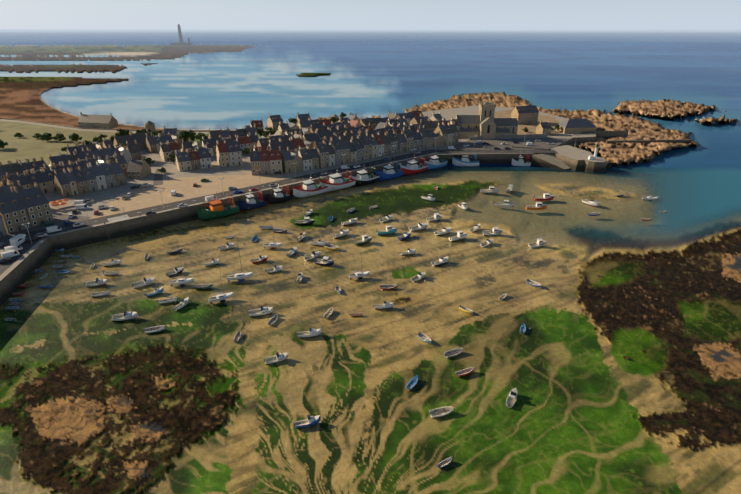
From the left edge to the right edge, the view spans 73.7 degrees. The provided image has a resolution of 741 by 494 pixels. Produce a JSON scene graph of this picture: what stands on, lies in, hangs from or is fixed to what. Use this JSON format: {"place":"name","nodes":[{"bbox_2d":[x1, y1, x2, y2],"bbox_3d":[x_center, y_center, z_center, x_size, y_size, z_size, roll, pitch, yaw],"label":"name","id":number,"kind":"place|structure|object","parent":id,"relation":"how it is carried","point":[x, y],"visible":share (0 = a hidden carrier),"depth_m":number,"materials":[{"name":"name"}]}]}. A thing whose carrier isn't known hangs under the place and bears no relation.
{"place":"outdoors","nodes":[
{"label":"outdoors","id":0,"kind":"place"},
{"bbox_2d":[0,121,116,166],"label":"rough field","id":1,"kind":"structure","parent":0,"point":[27,145],"depth_m":351.88,"materials":[{"name":"green plant"}]},
{"bbox_2d":[40,132,52,140],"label":"tree","id":2,"kind":"object","parent":1,"relation":"on","point":[46,136],"visible":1,"depth_m":350.53,"materials":[{"name":"green plant"}]},
{"bbox_2d":[52,132,65,140],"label":"tree","id":3,"kind":"object","parent":1,"relation":"on","point":[59,136],"visible":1,"depth_m":349.64,"materials":[{"name":"green plant"}]},
{"bbox_2d":[144,121,155,132],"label":"beach round tower","id":4,"kind":"structure","parent":0,"point":[149,124],"depth_m":378.55,"materials":[{"name":"stone"}]},
{"bbox_2d":[0,150,557,274],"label":"quay road","id":5,"kind":"structure","parent":0,"point":[25,246],"depth_m":236.10,"materials":[{"name":"grey asphalt"}]},
{"bbox_2d":[1,250,19,257],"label":"van","id":6,"kind":"object","parent":5,"relation":"on","point":[9,253],"visible":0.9,"depth_m":172.39,"materials":[{"name":"white metal"}]},
{"bbox_2d":[4,244,22,250],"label":"van","id":7,"kind":"object","parent":5,"relation":"on","point":[15,247],"visible":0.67,"depth_m":176.85,"materials":[{"name":"white metal"}]},
{"bbox_2d":[9,234,26,244],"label":"boat","id":8,"kind":"object","parent":5,"relation":"on","point":[18,239],"visible":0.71,"depth_m":182.64,"materials":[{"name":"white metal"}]},
{"bbox_2d":[46,225,61,232],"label":"van","id":9,"kind":"object","parent":5,"relation":"on","point":[50,229],"visible":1,"depth_m":193.96,"materials":[{"name":"white metal"}]},
{"bbox_2d":[0,106,595,305],"bbox_3d":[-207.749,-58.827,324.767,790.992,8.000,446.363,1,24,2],"label":"quay","id":10,"kind":"structure","parent":0,"point":[21,269],"depth_m":241.91,"materials":[{"name":"stone"}]},
{"bbox_2d":[0,213,89,248],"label":"parking","id":11,"kind":"structure","parent":10,"relation":"on","point":[59,218],"depth_m":201.21,"materials":[{"name":"grey asphalt"}]},
{"bbox_2d":[49,199,69,206],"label":"cafe parasols","id":12,"kind":"object","parent":10,"relation":"on","point":[56,203],"visible":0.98,"depth_m":219.48,"materials":[{"name":"orange fabric"}]},
{"bbox_2d":[75,204,88,209],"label":"van","id":13,"kind":"object","parent":10,"relation":"on","point":[78,206],"visible":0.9,"depth_m":218.48,"materials":[{"name":"white metal"}]},
{"bbox_2d":[0,118,235,130],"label":"beach","id":14,"kind":"structure","parent":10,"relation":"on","point":[93,128],"depth_m":395.37,"materials":[{"name":"beige sand"}]},
{"bbox_2d":[117,128,130,135],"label":"tree","id":15,"kind":"object","parent":10,"relation":"on","point":[122,132],"visible":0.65,"depth_m":338.97,"materials":[{"name":"green plant"}]},
{"bbox_2d":[153,169,162,185],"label":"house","id":16,"kind":"structure","parent":10,"relation":"on","point":[158,178],"depth_m":264.58,"materials":[{"name":"stone"}]},
{"bbox_2d":[179,131,189,140],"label":"tree","id":17,"kind":"object","parent":10,"relation":"on","point":[183,135],"visible":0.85,"depth_m":339.76,"materials":[{"name":"green plant"}]},
{"bbox_2d":[89,174,285,218],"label":"square gravel","id":18,"kind":"structure","parent":10,"relation":"on","point":[150,195],"depth_m":244.90,"materials":[{"name":"beige gravel"}]},
{"bbox_2d":[49,153,434,235],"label":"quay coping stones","id":19,"kind":"object","parent":10,"relation":"on","point":[219,199],"visible":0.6,"depth_m":227.89,"materials":[{"name":"stone"}]},
{"bbox_2d":[263,127,273,137],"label":"tree","id":20,"kind":"object","parent":10,"relation":"on","point":[268,131],"visible":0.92,"depth_m":350.49,"materials":[{"name":"green plant"}]},
{"bbox_2d":[0,104,596,237],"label":"town houses","id":21,"kind":"structure","parent":10,"relation":"on","point":[76,169],"depth_m":292.92,"materials":[{"name":"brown stone"}]},
{"bbox_2d":[437,138,571,154],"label":"church parking","id":22,"kind":"structure","parent":10,"relation":"on","point":[493,143],"depth_m":342.71,"materials":[{"name":"grey asphalt"}]},
{"bbox_2d":[469,134,547,139],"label":"cemetery wall","id":23,"kind":"structure","parent":10,"relation":"on","point":[511,136],"depth_m":362.39,"materials":[{"name":"grey stone"}]},
{"bbox_2d":[512,146,547,149],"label":"quay parapet","id":24,"kind":"structure","parent":10,"relation":"on","point":[529,148],"depth_m":329.55,"materials":[{"name":"grey stone"}]},
{"bbox_2d":[581,131,627,136],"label":"shed yard wall","id":25,"kind":"structure","parent":10,"relation":"on","point":[610,133],"depth_m":380.38,"materials":[{"name":"stone"}]},
{"bbox_2d":[0,44,740,493],"bbox_3d":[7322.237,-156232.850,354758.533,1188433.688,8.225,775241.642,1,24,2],"label":"ground","id":26,"kind":"structure","parent":0,"point":[618,366],"depth_m":136.04,"materials":[{"name":"beige sand"}]},
{"bbox_2d":[84,278,107,286],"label":"boat","id":27,"kind":"object","parent":26,"relation":"on","point":[97,282],"visible":0.96,"depth_m":167.25,"materials":[{"name":"white paint"}]},
{"bbox_2d":[89,291,109,296],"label":"boat","id":28,"kind":"object","parent":26,"relation":"on","point":[103,293],"visible":1,"depth_m":161.23,"materials":[{"name":"white paint"}]},
{"bbox_2d":[102,259,121,265],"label":"boat","id":29,"kind":"object","parent":26,"relation":"on","point":[115,262],"visible":0.98,"depth_m":181.53,"materials":[{"name":"white paint"}]},
{"bbox_2d":[110,311,137,320],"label":"boat","id":30,"kind":"object","parent":26,"relation":"on","point":[125,315],"visible":1,"depth_m":147.61,"materials":[{"name":"blue paint"}]},
{"bbox_2d":[131,277,155,287],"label":"boat","id":31,"kind":"object","parent":26,"relation":"on","point":[144,282],"visible":0.98,"depth_m":167.36,"materials":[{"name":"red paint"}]},
{"bbox_2d":[144,287,163,296],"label":"boat","id":32,"kind":"object","parent":26,"relation":"on","point":[157,291],"visible":0.98,"depth_m":161.52,"materials":[{"name":"blue paint"}]},
{"bbox_2d":[143,325,165,332],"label":"boat","id":33,"kind":"object","parent":26,"relation":"on","point":[154,329],"visible":1,"depth_m":142.29,"materials":[{"name":"white paint"}]},
{"bbox_2d":[157,297,176,303],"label":"boat","id":34,"kind":"object","parent":26,"relation":"on","point":[168,300],"visible":1,"depth_m":157.24,"materials":[{"name":"white paint"}]},
{"bbox_2d":[166,267,183,276],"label":"boat","id":35,"kind":"object","parent":26,"relation":"on","point":[175,271],"visible":0.98,"depth_m":175.06,"materials":[{"name":"white paint"}]},
{"bbox_2d":[173,297,189,310],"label":"boat","id":36,"kind":"object","parent":26,"relation":"on","point":[183,303],"visible":1,"depth_m":154.52,"materials":[{"name":"white paint"}]},
{"bbox_2d":[169,258,193,285],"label":"boat","id":37,"kind":"object","parent":26,"relation":"on","point":[182,281],"visible":1,"depth_m":166.78,"materials":[{"name":"white paint"}]},
{"bbox_2d":[171,24,191,44],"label":"lighthouse","id":38,"kind":"object","parent":26,"relation":"on","point":[180,42],"visible":1,"depth_m":2604.84,"materials":[{"name":"stone"}]},
{"bbox_2d":[193,284,212,288],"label":"boat","id":39,"kind":"object","parent":26,"relation":"on","point":[204,286],"visible":1,"depth_m":165.52,"materials":[{"name":"green paint"}]},
{"bbox_2d":[204,258,219,265],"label":"boat","id":40,"kind":"object","parent":26,"relation":"on","point":[217,261],"visible":0.98,"depth_m":182.16,"materials":[{"name":"white paint"}]},
{"bbox_2d":[197,191,238,219],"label":"trawler","id":41,"kind":"object","parent":26,"relation":"on","point":[216,208],"visible":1,"depth_m":225.17,"materials":[{"name":"green paint"}]},
{"bbox_2d":[208,275,233,303],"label":"boat","id":42,"kind":"object","parent":26,"relation":"on","point":[221,297],"visible":0.96,"depth_m":156.94,"materials":[{"name":"white paint"}]},
{"bbox_2d":[218,243,234,249],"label":"boat","id":43,"kind":"object","parent":26,"relation":"on","point":[227,246],"visible":0.98,"depth_m":195.64,"materials":[{"name":"white paint"}]},
{"bbox_2d":[226,253,252,281],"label":"boat","id":44,"kind":"object","parent":26,"relation":"on","point":[241,276],"visible":0.96,"depth_m":170.04,"materials":[{"name":"white paint"}]},
{"bbox_2d":[238,189,265,210],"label":"trawler","id":45,"kind":"object","parent":26,"relation":"on","point":[250,202],"visible":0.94,"depth_m":236.63,"materials":[{"name":"blue paint"}]},
{"bbox_2d":[250,255,267,262],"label":"boat","id":46,"kind":"object","parent":26,"relation":"on","point":[260,259],"visible":1,"depth_m":184.58,"materials":[{"name":"white paint"}]},
{"bbox_2d":[247,306,272,315],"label":"boat","id":47,"kind":"object","parent":26,"relation":"on","point":[262,310],"visible":1,"depth_m":150.20,"materials":[{"name":"white paint"}]},
{"bbox_2d":[267,314,277,324],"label":"boat","id":48,"kind":"object","parent":26,"relation":"on","point":[272,320],"visible":1,"depth_m":147.08,"materials":[{"name":"white paint"}]},
{"bbox_2d":[263,229,281,248],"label":"boat","id":49,"kind":"object","parent":26,"relation":"on","point":[272,245],"visible":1,"depth_m":195.29,"materials":[{"name":"white paint"}]},
{"bbox_2d":[265,265,282,272],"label":"boat","id":50,"kind":"object","parent":26,"relation":"on","point":[275,268],"visible":1,"depth_m":177.05,"materials":[{"name":"white paint"}]},
{"bbox_2d":[263,352,287,363],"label":"boat","id":51,"kind":"object","parent":26,"relation":"on","point":[278,357],"visible":1,"depth_m":129.05,"materials":[{"name":"white paint"}]},
{"bbox_2d":[266,180,292,203],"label":"trawler","id":52,"kind":"object","parent":26,"relation":"on","point":[277,196],"visible":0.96,"depth_m":245.47,"materials":[{"name":"black paint"}]},
{"bbox_2d":[295,217,314,224],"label":"boat","id":53,"kind":"object","parent":26,"relation":"on","point":[306,221],"visible":1,"depth_m":219.19,"materials":[{"name":"white paint"}]},
{"bbox_2d":[293,415,320,427],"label":"boat","id":54,"kind":"object","parent":26,"relation":"on","point":[309,421],"visible":1,"depth_m":108.16,"materials":[{"name":"blue paint"}]},
{"bbox_2d":[296,328,320,337],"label":"boat","id":55,"kind":"object","parent":26,"relation":"on","point":[312,332],"visible":0.98,"depth_m":139.44,"materials":[{"name":"white paint"}]},
{"bbox_2d":[293,176,327,197],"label":"trawler","id":56,"kind":"object","parent":26,"relation":"on","point":[309,187],"visible":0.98,"depth_m":254.26,"materials":[{"name":"white paint"}]},
{"bbox_2d":[305,252,318,260],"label":"boat","id":57,"kind":"object","parent":26,"relation":"on","point":[313,255],"visible":0.81,"depth_m":186.93,"materials":[{"name":"white paint"}]},
{"bbox_2d":[310,240,327,245],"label":"boat","id":58,"kind":"object","parent":26,"relation":"on","point":[321,243],"visible":0.92,"depth_m":197.68,"materials":[{"name":"white paint"}]},
{"bbox_2d":[314,256,333,264],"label":"boat","id":59,"kind":"object","parent":26,"relation":"on","point":[325,260],"visible":1,"depth_m":181.51,"materials":[{"name":"paint"}]},
{"bbox_2d":[324,244,339,249],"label":"boat","id":60,"kind":"object","parent":26,"relation":"on","point":[331,247],"visible":1,"depth_m":195.95,"materials":[{"name":"yellow paint"}]},
{"bbox_2d":[320,170,355,191],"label":"trawler","id":61,"kind":"object","parent":26,"relation":"on","point":[337,181],"visible":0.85,"depth_m":264.16,"materials":[{"name":"red paint"}]},
{"bbox_2d":[332,229,348,237],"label":"boat","id":62,"kind":"object","parent":26,"relation":"on","point":[342,233],"visible":1,"depth_m":206.86,"materials":[{"name":"white paint"}]},
{"bbox_2d":[341,218,357,224],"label":"boat","id":63,"kind":"object","parent":26,"relation":"on","point":[352,221],"visible":0.96,"depth_m":219.98,"materials":[{"name":"white paint"}]},
{"bbox_2d":[349,271,369,278],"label":"boat","id":64,"kind":"object","parent":26,"relation":"on","point":[359,275],"visible":0.98,"depth_m":171.92,"materials":[{"name":"white paint"}]},
{"bbox_2d":[354,233,371,244],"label":"boat","id":65,"kind":"object","parent":26,"relation":"on","point":[365,239],"visible":1,"depth_m":199.94,"materials":[{"name":"paint"}]},
{"bbox_2d":[349,166,378,186],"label":"trawler","id":66,"kind":"object","parent":26,"relation":"on","point":[362,177],"visible":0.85,"depth_m":276.15,"materials":[{"name":"black paint"}]},
{"bbox_2d":[373,301,393,308],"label":"boat","id":67,"kind":"object","parent":26,"relation":"on","point":[385,305],"visible":1,"depth_m":153.34,"materials":[{"name":"white paint"}]},
{"bbox_2d":[379,215,392,221],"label":"boat","id":68,"kind":"object","parent":26,"relation":"on","point":[386,218],"visible":1,"depth_m":223.75,"materials":[{"name":"white paint"}]},
{"bbox_2d":[376,225,396,234],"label":"boat","id":69,"kind":"object","parent":26,"relation":"on","point":[389,230],"visible":0.96,"depth_m":208.74,"materials":[{"name":"teal paint"}]},
{"bbox_2d":[380,284,396,288],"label":"boat","id":70,"kind":"object","parent":26,"relation":"on","point":[389,286],"visible":1,"depth_m":166.15,"materials":[{"name":"red paint"}]},
{"bbox_2d":[376,158,403,180],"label":"trawler","id":71,"kind":"object","parent":26,"relation":"on","point":[387,173],"visible":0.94,"depth_m":287.50,"materials":[{"name":"blue paint"}]},
{"bbox_2d":[397,231,410,239],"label":"boat","id":72,"kind":"object","parent":26,"relation":"on","point":[406,235],"visible":1,"depth_m":205.01,"materials":[{"name":"blue paint"}]},
{"bbox_2d":[400,248,415,254],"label":"boat","id":73,"kind":"object","parent":26,"relation":"on","point":[410,251],"visible":0.98,"depth_m":190.24,"materials":[{"name":"white paint"}]},
{"bbox_2d":[406,375,417,389],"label":"boat","id":74,"kind":"object","parent":26,"relation":"on","point":[412,383],"visible":1,"depth_m":120.94,"materials":[{"name":"blue paint"}]},
{"bbox_2d":[400,154,427,175],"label":"trawler","id":75,"kind":"object","parent":26,"relation":"on","point":[412,167],"visible":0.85,"depth_m":298.68,"materials":[{"name":"red paint"}]},
{"bbox_2d":[409,223,427,230],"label":"boat","id":76,"kind":"object","parent":26,"relation":"on","point":[420,226],"visible":1,"depth_m":213.51,"materials":[{"name":"white paint"}]},
{"bbox_2d":[411,272,425,281],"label":"boat","id":77,"kind":"object","parent":26,"relation":"on","point":[419,276],"visible":1,"depth_m":171.46,"materials":[{"name":"white paint"}]},
{"bbox_2d":[417,332,430,343],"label":"boat","id":78,"kind":"object","parent":26,"relation":"on","point":[424,338],"visible":1,"depth_m":138.64,"materials":[{"name":"white paint"}]},
{"bbox_2d":[421,194,434,200],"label":"boat","id":79,"kind":"object","parent":26,"relation":"on","point":[429,197],"visible":0.96,"depth_m":249.57,"materials":[{"name":"white paint"}]},
{"bbox_2d":[426,211,441,221],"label":"boat","id":80,"kind":"object","parent":26,"relation":"on","point":[436,216],"visible":1,"depth_m":223.69,"materials":[{"name":"white paint"}]},
{"bbox_2d":[431,256,447,265],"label":"boat","id":81,"kind":"object","parent":26,"relation":"on","point":[441,260],"visible":1,"depth_m":182.67,"materials":[{"name":"white paint"}]},
{"bbox_2d":[429,406,453,417],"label":"boat","id":82,"kind":"object","parent":26,"relation":"on","point":[440,411],"visible":1,"depth_m":111.78,"materials":[{"name":"white paint"}]},
{"bbox_2d":[434,227,451,234],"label":"boat","id":83,"kind":"object","parent":26,"relation":"on","point":[444,231],"visible":1,"depth_m":209.05,"materials":[{"name":"white paint"}]},
{"bbox_2d":[437,457,451,467],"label":"boat","id":84,"kind":"object","parent":26,"relation":"on","point":[444,463],"visible":1,"depth_m":98.74,"materials":[{"name":"white paint"}]},
{"bbox_2d":[444,348,462,357],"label":"boat","id":85,"kind":"object","parent":26,"relation":"on","point":[452,352],"visible":1,"depth_m":132.11,"materials":[{"name":"grey paint"}]},
{"bbox_2d":[449,231,466,240],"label":"boat","id":86,"kind":"object","parent":26,"relation":"on","point":[460,235],"visible":0.98,"depth_m":203.34,"materials":[{"name":"white paint"}]},
{"bbox_2d":[455,367,473,376],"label":"boat","id":87,"kind":"object","parent":26,"relation":"on","point":[466,371],"visible":1,"depth_m":124.67,"materials":[{"name":"red paint"}]},
{"bbox_2d":[459,305,472,313],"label":"boat","id":88,"kind":"object","parent":26,"relation":"on","point":[466,310],"visible":1,"depth_m":152.44,"materials":[{"name":"yellow paint"}]},
{"bbox_2d":[480,239,492,246],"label":"boat","id":89,"kind":"object","parent":26,"relation":"on","point":[488,242],"visible":1,"depth_m":198.32,"materials":[{"name":"white paint"}]},
{"bbox_2d":[482,227,502,235],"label":"boat","id":90,"kind":"object","parent":26,"relation":"on","point":[496,231],"visible":1,"depth_m":207.92,"materials":[{"name":"white paint"}]},
{"bbox_2d":[506,388,516,407],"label":"boat","id":91,"kind":"object","parent":26,"relation":"on","point":[511,398],"visible":1,"depth_m":115.27,"materials":[{"name":"white paint"}]},
{"bbox_2d":[526,279,541,287],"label":"boat","id":92,"kind":"object","parent":26,"relation":"on","point":[534,283],"visible":1,"depth_m":167.89,"materials":[{"name":"white paint"}]},
{"bbox_2d":[528,238,545,247],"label":"boat","id":93,"kind":"object","parent":26,"relation":"on","point":[540,242],"visible":1,"depth_m":196.82,"materials":[{"name":"white paint"}]},
{"bbox_2d":[550,145,606,174],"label":"jetty pier","id":94,"kind":"structure","parent":26,"relation":"on","point":[574,159],"depth_m":307.26,"materials":[{"name":"grey concrete"}]},
{"bbox_2d":[588,143,598,159],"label":"lighthouse","id":95,"kind":"object","parent":94,"relation":"on","point":[591,157],"visible":0.9,"depth_m":303.52,"materials":[{"name":"white paint"}]},
{"bbox_2d":[606,139,691,143],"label":"breakwater","id":96,"kind":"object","parent":26,"relation":"on","point":[686,141],"depth_m":363.11,"materials":[{"name":"concrete"}]},
{"bbox_2d":[0,29,740,255],"bbox_3d":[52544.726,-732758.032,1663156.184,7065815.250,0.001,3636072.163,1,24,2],"label":"sea","id":97,"kind":"structure","parent":0,"point":[382,73],"depth_m":862.05,"materials":[{"name":"liquid"}]},
{"bbox_2d":[424,149,447,169],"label":"trawler","id":98,"kind":"object","parent":97,"relation":"on","point":[434,162],"visible":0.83,"depth_m":310.86,"materials":[{"name":"blue paint"}]},
{"bbox_2d":[452,148,479,165],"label":"trawler","id":99,"kind":"object","parent":97,"relation":"on","point":[464,160],"visible":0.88,"depth_m":315.74,"materials":[{"name":"blue paint"}]},
{"bbox_2d":[480,186,498,192],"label":"boat","id":100,"kind":"object","parent":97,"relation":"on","point":[491,189],"visible":0.96,"depth_m":263.28,"materials":[{"name":"white paint"}]},
{"bbox_2d":[493,200,513,207],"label":"boat","id":101,"kind":"object","parent":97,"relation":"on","point":[506,203],"visible":1,"depth_m":242.62,"materials":[{"name":"white paint"}]},
{"bbox_2d":[511,149,530,165],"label":"trawler","id":102,"kind":"object","parent":97,"relation":"on","point":[520,162],"visible":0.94,"depth_m":316.21,"materials":[{"name":"blue paint"}]},
{"bbox_2d":[525,202,546,209],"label":"boat","id":103,"kind":"object","parent":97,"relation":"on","point":[538,206],"visible":1,"depth_m":239.13,"materials":[{"name":"orange paint"}]},
{"bbox_2d":[533,193,554,200],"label":"boat","id":104,"kind":"object","parent":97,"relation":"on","point":[546,197],"visible":0.96,"depth_m":251.55,"materials":[{"name":"red paint"}]},
{"bbox_2d":[582,198,599,206],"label":"boat","id":105,"kind":"object","parent":97,"relation":"on","point":[593,203],"visible":0.98,"depth_m":245.13,"materials":[{"name":"white paint"}]},
{"bbox_2d":[0,0,740,28],"label":"sky","id":106,"kind":"structure","parent":0,"point":[14,14],"materials":[{"name":"white"}]},
{"bbox_2d":[466,110,559,138],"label":"churchyard ground","id":107,"kind":"structure","parent":0,"point":[553,121],"depth_m":419.13,"materials":[{"name":"beige stone"}]},
{"bbox_2d":[456,101,517,138],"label":"church st nicolas","id":108,"kind":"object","parent":107,"relation":"on","point":[485,123],"visible":0.92,"depth_m":361.87,"materials":[{"name":"stone"}]},
{"bbox_2d":[531,153,570,170],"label":"slipway ramp","id":109,"kind":"structure","parent":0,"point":[550,161],"depth_m":313.94,"materials":[{"name":"concrete"}]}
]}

